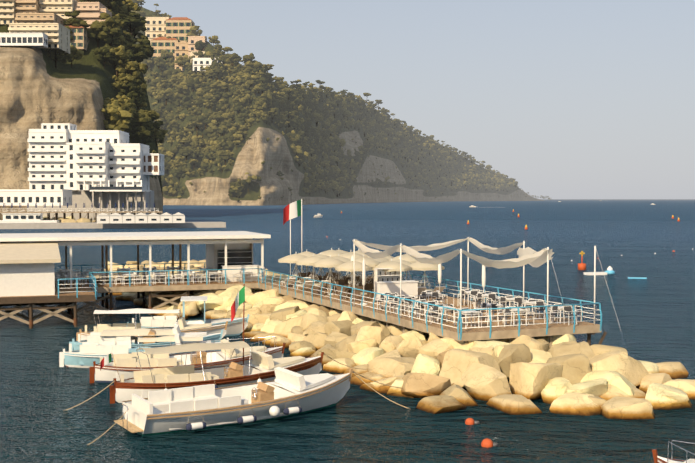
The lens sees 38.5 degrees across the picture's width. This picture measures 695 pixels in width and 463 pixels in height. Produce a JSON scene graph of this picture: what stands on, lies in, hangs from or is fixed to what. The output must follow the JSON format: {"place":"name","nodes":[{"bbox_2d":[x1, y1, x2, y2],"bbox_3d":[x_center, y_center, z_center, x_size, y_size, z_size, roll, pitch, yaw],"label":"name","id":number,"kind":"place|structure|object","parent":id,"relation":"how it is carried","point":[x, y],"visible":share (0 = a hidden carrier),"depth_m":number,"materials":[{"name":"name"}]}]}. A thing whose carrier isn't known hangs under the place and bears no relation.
{"place":"outdoors","nodes":[
{"label":"outdoors","id":0,"kind":"place"},
{"bbox_2d":[0,0,162,218],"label":"cliff terrain","id":1,"kind":"structure","parent":0,"point":[37,87],"depth_m":365.19,"materials":[{"name":"beige stone"}]},
{"bbox_2d":[0,123,163,221],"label":"hotel building","id":2,"kind":"structure","parent":1,"relation":"on","point":[71,165],"depth_m":322.08,"materials":[{"name":"white paint"}]},
{"bbox_2d":[231,284,244,363],"bbox_3d":[-4.632,3.930,42.012,0.688,3.401,0.176,-1,2,-38],"label":"flag","id":3,"kind":"object","parent":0,"point":[239,300],"visible":0.9,"depth_m":42.09,"materials":[{"name":"fabric"}]},
{"bbox_2d":[136,6,544,205],"bbox_3d":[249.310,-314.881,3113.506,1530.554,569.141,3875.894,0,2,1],"label":"headland terrain","id":4,"kind":"structure","parent":0,"point":[256,151],"depth_m":1395.13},
{"bbox_2d":[0,0,222,71],"bbox_3d":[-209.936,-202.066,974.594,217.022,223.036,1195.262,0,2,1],"label":"hillside buildings","id":5,"kind":"structure","parent":4,"relation":"on","point":[35,23],"depth_m":435.77,"materials":[{"name":"beige concrete"}]},
{"bbox_2d":[43,0,549,201],"bbox_3d":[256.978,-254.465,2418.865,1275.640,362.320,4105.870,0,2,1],"label":"hill trees","id":6,"kind":"object","parent":4,"relation":"on","point":[127,56],"visible":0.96,"depth_m":1384.24,"materials":[{"name":"green plant"}]},
{"bbox_2d":[0,199,694,462],"bbox_3d":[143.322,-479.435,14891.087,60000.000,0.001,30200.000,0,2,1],"label":"sea","id":7,"kind":"structure","parent":0,"point":[41,390],"depth_m":57.63,"materials":[{"name":"liquid"}]},
{"bbox_2d":[0,213,58,222],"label":"excursion boat","id":8,"kind":"object","parent":7,"relation":"on","point":[22,217],"visible":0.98,"depth_m":273.55,"materials":[{"name":"white paint"}]},
{"bbox_2d":[43,216,94,222],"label":"breakwater rocks","id":9,"kind":"object","parent":7,"relation":"in","point":[73,220],"visible":0.25,"depth_m":291.23,"materials":[{"name":"stone"}]},
{"bbox_2d":[0,202,162,221],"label":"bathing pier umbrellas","id":10,"kind":"object","parent":7,"relation":"in","point":[48,212],"visible":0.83,"depth_m":294.26,"materials":[{"name":"beige fabric"}]},
{"bbox_2d":[0,212,225,228],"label":"beach cabins","id":11,"kind":"object","parent":7,"relation":"on","point":[151,220],"visible":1,"depth_m":265.77,"materials":[{"name":"concrete"}]},
{"bbox_2d":[0,289,262,328],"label":"pier supports","id":12,"kind":"object","parent":7,"relation":"on","point":[71,308],"visible":0.54,"depth_m":63.07,"materials":[{"name":"brown wood"}]},
{"bbox_2d":[0,276,266,303],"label":"pavilion deck","id":13,"kind":"structure","parent":12,"relation":"on","point":[67,293],"depth_m":67.39,"materials":[{"name":"brown wood"}]},
{"bbox_2d":[0,242,60,296],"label":"hut","id":14,"kind":"object","parent":13,"relation":"on","point":[26,269],"visible":0.94,"depth_m":60.75,"materials":[{"name":"white paint"}]},
{"bbox_2d":[0,231,270,287],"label":"pavilion","id":15,"kind":"structure","parent":13,"relation":"on","point":[106,239],"depth_m":68.46,"materials":[{"name":"white paint"}]},
{"bbox_2d":[54,266,257,286],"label":"tables and chairs","id":16,"kind":"object","parent":13,"relation":"on","point":[76,274],"visible":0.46,"depth_m":70.25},
{"bbox_2d":[55,262,262,299],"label":"pavilion railing","id":17,"kind":"object","parent":13,"relation":"on","point":[91,283],"visible":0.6,"depth_m":68.00,"materials":[{"name":"teal metal"}]},
{"bbox_2d":[206,243,264,282],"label":"kiosk","id":18,"kind":"object","parent":13,"relation":"on","point":[239,255],"visible":0.77,"depth_m":72.91,"materials":[{"name":"white paint"}]},
{"bbox_2d":[59,333,228,367],"bbox_3d":[-9.630,5.853,47.412,7.929,1.803,2.660,0,0,-8],"label":"boat","id":19,"kind":"object","parent":7,"relation":"on","point":[87,354],"visible":0.42,"depth_m":46.78,"materials":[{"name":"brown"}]},
{"bbox_2d":[69,325,222,350],"bbox_3d":[-10.197,5.749,50.597,7.729,1.803,2.560,0,3,-5],"label":"boat","id":20,"kind":"object","parent":7,"relation":"on","point":[116,335],"visible":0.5,"depth_m":49.98,"materials":[{"name":"blue"}]},
{"bbox_2d":[76,308,227,340],"bbox_3d":[-10.566,5.349,54.013,8.129,2.380,2.660,0,1,-4],"label":"boat","id":21,"kind":"object","parent":7,"relation":"on","point":[209,328],"visible":0.42,"depth_m":53.67,"materials":[{"name":"white wood"}]},
{"bbox_2d":[89,337,285,382],"bbox_3d":[-6.926,5.857,44.076,8.729,2.016,3.019,-1,3,-19],"label":"boat","id":22,"kind":"object","parent":7,"relation":"on","point":[127,365],"visible":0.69,"depth_m":43.29,"materials":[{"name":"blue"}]},
{"bbox_2d":[127,296,248,335],"bbox_3d":[-9.230,5.131,57.363,7.129,2.595,2.460,0,3,-7],"label":"cabin boat","id":23,"kind":"object","parent":7,"relation":"on","point":[234,327],"visible":0.42,"depth_m":57.34,"materials":[{"name":"white"}]},
{"bbox_2d":[100,341,323,403],"bbox_3d":[-5.214,5.721,40.274,9.490,2.530,3.158,-1,1,-26],"label":"boat","id":24,"kind":"object","parent":7,"relation":"on","point":[261,366],"visible":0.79,"depth_m":39.56,"materials":[{"name":"white wood"}]},
{"bbox_2d":[114,367,352,435],"bbox_3d":[-3.650,6.180,35.883,9.323,1.914,3.313,-1,4,-32],"label":"boat","id":25,"kind":"object","parent":7,"relation":"on","point":[286,393],"visible":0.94,"depth_m":35.19,"materials":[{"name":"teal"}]},
{"bbox_2d":[63,354,453,444],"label":"mooring lines","id":26,"kind":"object","parent":7,"relation":"on","point":[324,354],"visible":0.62,"depth_m":38.15,"materials":[{"name":"beige fabric"}]},
{"bbox_2d":[87,259,694,418],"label":"breakwater rocks","id":27,"kind":"object","parent":7,"relation":"in","point":[566,374],"visible":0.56,"depth_m":42.15,"materials":[{"name":"stone"}]},
{"bbox_2d":[258,280,606,348],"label":"pier deck","id":28,"kind":"structure","parent":27,"relation":"on","point":[536,329],"depth_m":47.96,"materials":[{"name":"wood"}]},
{"bbox_2d":[290,199,301,276],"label":"flagpoles","id":29,"kind":"object","parent":28,"relation":"on","point":[301,237],"visible":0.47,"depth_m":71.48,"materials":[{"name":"white metal"}]},
{"bbox_2d":[283,200,300,224],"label":"flag","id":30,"kind":"object","parent":29,"relation":"attached to","point":[291,210],"visible":1,"depth_m":70.81,"materials":[{"name":"multicoloured fabric"}]},
{"bbox_2d":[278,248,444,296],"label":"parasols","id":31,"kind":"object","parent":28,"relation":"on","point":[339,260],"visible":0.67,"depth_m":61.12,"materials":[{"name":"beige fabric"}]},
{"bbox_2d":[281,272,445,301],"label":"tables and chairs","id":32,"kind":"object","parent":28,"relation":"on","point":[369,286],"visible":0.5,"depth_m":62.39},
{"bbox_2d":[350,255,485,304],"bbox_3d":[3.880,2.740,56.689,7.643,2.620,4.457,0,2,1],"label":"pier bar","id":33,"kind":"object","parent":28,"relation":"on","point":[385,281],"visible":0.69,"depth_m":57.18,"materials":[{"name":"white paint"}]},
{"bbox_2d":[258,269,601,339],"bbox_3d":[2.815,3.645,58.310,7.735,1.348,28.613,-1,2,-23],"label":"pier railing","id":34,"kind":"object","parent":28,"relation":"on","point":[489,316],"visible":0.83,"depth_m":48.15,"materials":[{"name":"blue metal"}]},
{"bbox_2d":[373,289,581,328],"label":"tables and chairs","id":35,"kind":"object","parent":28,"relation":"on","point":[477,299],"visible":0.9,"depth_m":49.31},
{"bbox_2d":[353,237,619,325],"bbox_3d":[6.156,2.555,50.373,8.155,4.002,13.659,-1,2,-23],"label":"shade canopy","id":36,"kind":"object","parent":28,"relation":"on","point":[530,256],"visible":0.92,"depth_m":48.54,"materials":[{"name":"white fabric"}]},
{"bbox_2d":[465,418,497,447],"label":"buoys","id":37,"kind":"object","parent":7,"relation":"on","point":[487,443],"visible":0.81,"depth_m":31.79,"materials":[{"name":"orange plastic"}]},
{"bbox_2d":[285,209,679,269],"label":"buoys","id":38,"kind":"object","parent":7,"relation":"on","point":[581,265],"visible":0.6,"depth_m":110.72,"materials":[{"name":"orange"}]},
{"bbox_2d":[584,266,646,278],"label":"inflatable toys","id":39,"kind":"object","parent":7,"relation":"on","point":[609,270],"visible":0.96,"depth_m":103.56,"materials":[{"name":"white plastic"}]},
{"bbox_2d":[652,440,694,462],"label":"boat","id":40,"kind":"object","parent":7,"relation":"on","point":[657,458],"visible":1,"depth_m":25.54,"materials":[{"name":"white"}]},
{"bbox_2d":[139,0,694,198],"label":"sky","id":41,"kind":"structure","parent":0,"point":[564,99],"materials":[{"name":"blue"}]}
]}

